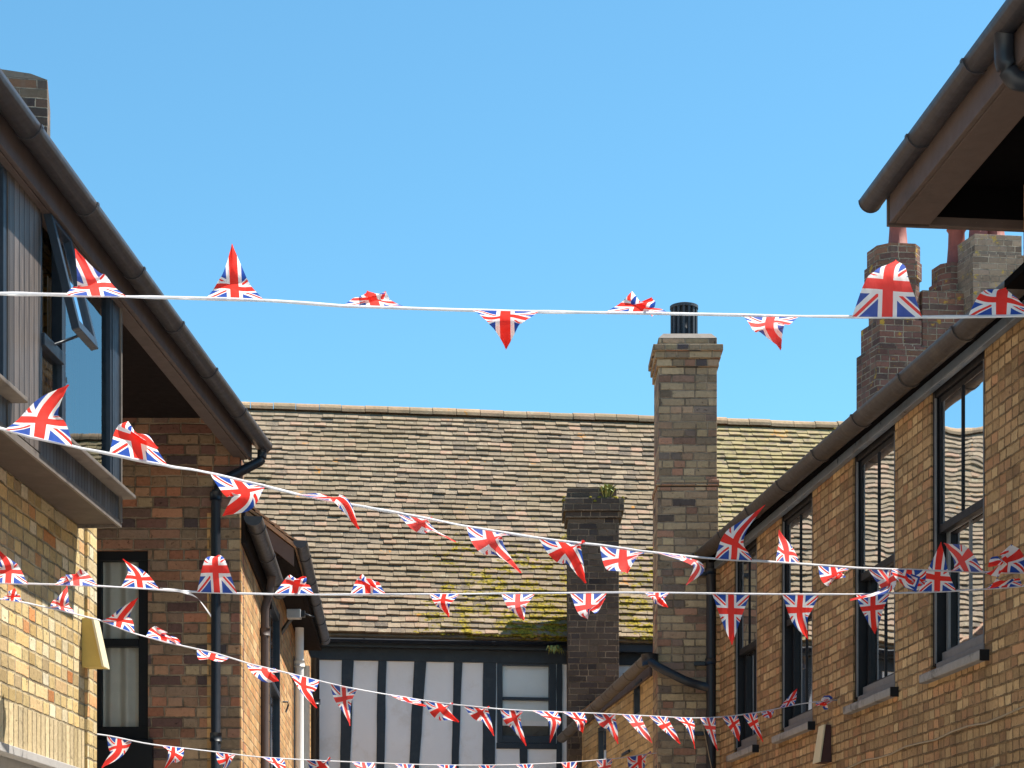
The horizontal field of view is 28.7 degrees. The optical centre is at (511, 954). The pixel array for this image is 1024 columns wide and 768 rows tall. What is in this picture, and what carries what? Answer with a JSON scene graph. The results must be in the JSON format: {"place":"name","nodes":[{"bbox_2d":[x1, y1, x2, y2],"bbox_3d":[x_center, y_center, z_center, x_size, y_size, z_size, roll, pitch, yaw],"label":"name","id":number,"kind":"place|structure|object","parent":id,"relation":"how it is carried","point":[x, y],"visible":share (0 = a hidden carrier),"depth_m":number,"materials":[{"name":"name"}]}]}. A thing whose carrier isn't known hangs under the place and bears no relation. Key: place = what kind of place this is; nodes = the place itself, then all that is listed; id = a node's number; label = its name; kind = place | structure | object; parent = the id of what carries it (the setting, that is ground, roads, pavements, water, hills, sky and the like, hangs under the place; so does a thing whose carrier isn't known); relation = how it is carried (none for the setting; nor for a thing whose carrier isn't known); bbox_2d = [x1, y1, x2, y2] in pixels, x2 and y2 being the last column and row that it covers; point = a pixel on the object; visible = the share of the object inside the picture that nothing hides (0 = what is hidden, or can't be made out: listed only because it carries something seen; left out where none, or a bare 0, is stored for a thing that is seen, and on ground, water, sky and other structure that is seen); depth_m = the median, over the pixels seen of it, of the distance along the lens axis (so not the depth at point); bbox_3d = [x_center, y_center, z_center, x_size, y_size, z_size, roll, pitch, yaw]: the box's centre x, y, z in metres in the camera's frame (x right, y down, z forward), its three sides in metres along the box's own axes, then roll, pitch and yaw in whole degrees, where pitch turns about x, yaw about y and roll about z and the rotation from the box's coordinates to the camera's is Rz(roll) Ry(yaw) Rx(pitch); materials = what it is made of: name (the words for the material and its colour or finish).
{"place":"outdoors","nodes":[
{"label":"outdoors","id":0,"kind":"place"},
{"bbox_2d":[0,69,271,767],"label":"brick house","id":1,"kind":"structure","parent":0,"point":[111,362],"depth_m":10.41,"materials":[{"name":"brown brick"}]},
{"bbox_2d":[0,163,6,378],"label":"window","id":2,"kind":"structure","parent":1,"relation":"in","point":[3,172],"depth_m":9.02,"materials":[{"name":"black glass"}]},
{"bbox_2d":[0,742,77,767],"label":"shop window","id":3,"kind":"structure","parent":1,"relation":"in","point":[11,756],"depth_m":10.03,"materials":[{"name":"white glass"}]},
{"bbox_2d":[41,213,98,419],"bbox_3d":[-2.181,-3.070,9.764,0.238,1.060,0.398,0,0,4],"label":"window","id":4,"kind":"structure","parent":1,"relation":"in","point":[63,257],"depth_m":9.82,"materials":[{"name":"black glass"}]},
{"bbox_2d":[42,270,111,473],"bbox_3d":[-2.304,-3.070,10.271,0.185,1.060,1.192,0,0,4],"label":"window","id":5,"kind":"structure","parent":1,"relation":"in","point":[106,303],"depth_m":10.83,"materials":[{"name":"black glass"}]},
{"bbox_2d":[82,618,109,668],"bbox_3d":[-2.322,-1.736,11.156,0.127,0.270,0.124,0,0,4],"label":"wall lamp","id":6,"kind":"object","parent":1,"relation":"attached to","point":[94,655],"visible":0.89,"depth_m":11.11,"materials":[{"name":"gold metal"}]},
{"bbox_2d":[97,733,655,767],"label":"bunting line","id":7,"kind":"object","parent":1,"relation":"attached to","point":[118,747],"visible":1,"depth_m":13.19,"materials":[{"name":"fabric"}]},
{"bbox_2d":[0,586,836,750],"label":"bunting line","id":8,"kind":"object","parent":1,"relation":"attached to","point":[121,619],"visible":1,"depth_m":12.03,"materials":[{"name":"fabric"}]},
{"bbox_2d":[0,385,1023,600],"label":"bunting line","id":9,"kind":"object","parent":1,"relation":"attached to","point":[39,419],"visible":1,"depth_m":8.59,"materials":[{"name":"fabric"}]},
{"bbox_2d":[0,244,1023,349],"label":"bunting line","id":10,"kind":"object","parent":1,"relation":"attached to","point":[886,292],"visible":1,"depth_m":6.47,"materials":[{"name":"fabric"}]},
{"bbox_2d":[0,543,1023,644],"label":"bunting line","id":11,"kind":"object","parent":1,"relation":"attached to","point":[215,577],"visible":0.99,"depth_m":10.46,"materials":[{"name":"fabric"}]},
{"bbox_2d":[0,0,1022,421],"label":"sky","id":12,"kind":"structure","parent":0,"point":[718,156],"materials":[{"name":"blue"}]},
{"bbox_2d":[242,402,843,767],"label":"timber house","id":13,"kind":"structure","parent":0,"point":[544,474],"depth_m":25.71,"materials":[{"name":"brown tile"}]},
{"bbox_2d":[497,663,555,742],"bbox_3d":[0.172,-3.195,25.235,0.748,1.101,0.215,0,0,-7],"label":"window","id":14,"kind":"structure","parent":13,"relation":"in","point":[520,686],"depth_m":25.20,"materials":[{"name":"black glass"}]},
{"bbox_2d":[546,645,563,653],"bbox_3d":[0.537,-3.765,24.747,0.239,0.133,0.231,0,0,0],"label":"fern","id":15,"kind":"object","parent":13,"relation":"attached to","point":[554,649],"visible":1,"depth_m":24.73,"materials":[{"name":"green plant"}]},
{"bbox_2d":[599,484,618,497],"bbox_3d":[1.180,-5.702,24.572,0.310,0.203,0.319,0,0,0],"label":"weed","id":16,"kind":"object","parent":13,"relation":"on","point":[606,489],"visible":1,"depth_m":24.51,"materials":[{"name":"green plant"}]},
{"bbox_2d":[556,302,722,767],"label":"house","id":17,"kind":"structure","parent":0,"point":[673,674],"depth_m":19.29,"materials":[{"name":"brick"}]},
{"bbox_2d":[598,727,605,758],"bbox_3d":[1.074,-2.290,23.055,0.104,0.721,0.644,0,0,-3],"label":"window","id":18,"kind":"structure","parent":17,"relation":"in","point":[601,731],"depth_m":23.25,"materials":[{"name":"black glass"}]},
{"bbox_2d":[634,685,639,714],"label":"window","id":19,"kind":"structure","parent":17,"relation":"in","point":[637,690],"depth_m":20.98,"materials":[{"name":"black glass"}]},
{"bbox_2d":[856,227,1022,409],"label":"house","id":20,"kind":"structure","parent":0,"point":[971,269],"depth_m":24.49,"materials":[{"name":"brick"}]},
{"label":"ground","id":21,"kind":"structure","parent":0,"visible":0},
{"bbox_2d":[1,69,329,767],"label":"annex house","id":22,"kind":"structure","parent":21,"relation":"on","point":[151,691],"depth_m":14.30,"materials":[{"name":"red brick"}]},
{"bbox_2d":[97,551,153,767],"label":"window","id":23,"kind":"structure","parent":22,"relation":"in","point":[122,689],"depth_m":14.39,"materials":[{"name":"black glass"}]},
{"bbox_2d":[269,598,279,767],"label":"window","id":24,"kind":"structure","parent":22,"relation":"in","point":[274,616],"depth_m":18.20,"materials":[{"name":"black glass"}]},
{"bbox_2d":[293,656,294,767],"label":"window","id":25,"kind":"structure","parent":22,"relation":"in","point":[293,656],"depth_m":20.75,"materials":[{"name":"black glass"}]},
{"bbox_2d":[281,609,314,634],"bbox_3d":[-2.077,-3.119,18.685,0.464,0.185,0.220,0,0,40],"label":"floodlight","id":26,"kind":"object","parent":22,"relation":"attached to","point":[296,614],"visible":0.98,"depth_m":18.57,"materials":[{"name":"metal"}]},
{"bbox_2d":[692,270,1023,767],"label":"sash house","id":27,"kind":"structure","parent":21,"relation":"on","point":[916,462],"depth_m":13.80,"materials":[{"name":"brown brick"}]},
{"bbox_2d":[726,538,758,761],"bbox_3d":[2.178,-2.757,18.184,0.240,1.931,0.995,0,0,-7],"label":"window","id":28,"kind":"structure","parent":27,"relation":"in","point":[745,572],"depth_m":18.36,"materials":[{"name":"black glass"}]},
{"bbox_2d":[772,493,814,743],"bbox_3d":[2.400,-2.757,16.489,0.240,1.931,1.126,0,0,-7],"label":"window","id":29,"kind":"structure","parent":27,"relation":"in","point":[796,523],"depth_m":16.66,"materials":[{"name":"black glass"}]},
{"bbox_2d":[813,724,830,763],"bbox_3d":[2.410,-1.638,15.543,0.102,0.290,0.184,0,0,-7],"label":"nest box","id":30,"kind":"object","parent":27,"relation":"attached to","point":[822,753],"visible":1,"depth_m":15.48,"materials":[{"name":"beige wood"}]},
{"bbox_2d":[843,424,898,714],"bbox_3d":[2.669,-2.757,14.439,0.240,1.931,1.126,0,0,-7],"label":"window","id":31,"kind":"structure","parent":27,"relation":"in","point":[874,465],"depth_m":14.57,"materials":[{"name":"black glass"}]},
{"bbox_2d":[919,350,988,683],"bbox_3d":[2.892,-2.757,12.739,0.240,1.931,1.126,0,0,-7],"label":"window","id":32,"kind":"structure","parent":27,"relation":"in","point":[958,404],"depth_m":12.83,"materials":[{"name":"black glass"}]},
{"bbox_2d":[858,0,1023,288],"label":"jettied house","id":33,"kind":"structure","parent":21,"relation":"on","point":[955,161],"depth_m":9.25,"materials":[{"name":"brown wood"}]}
]}

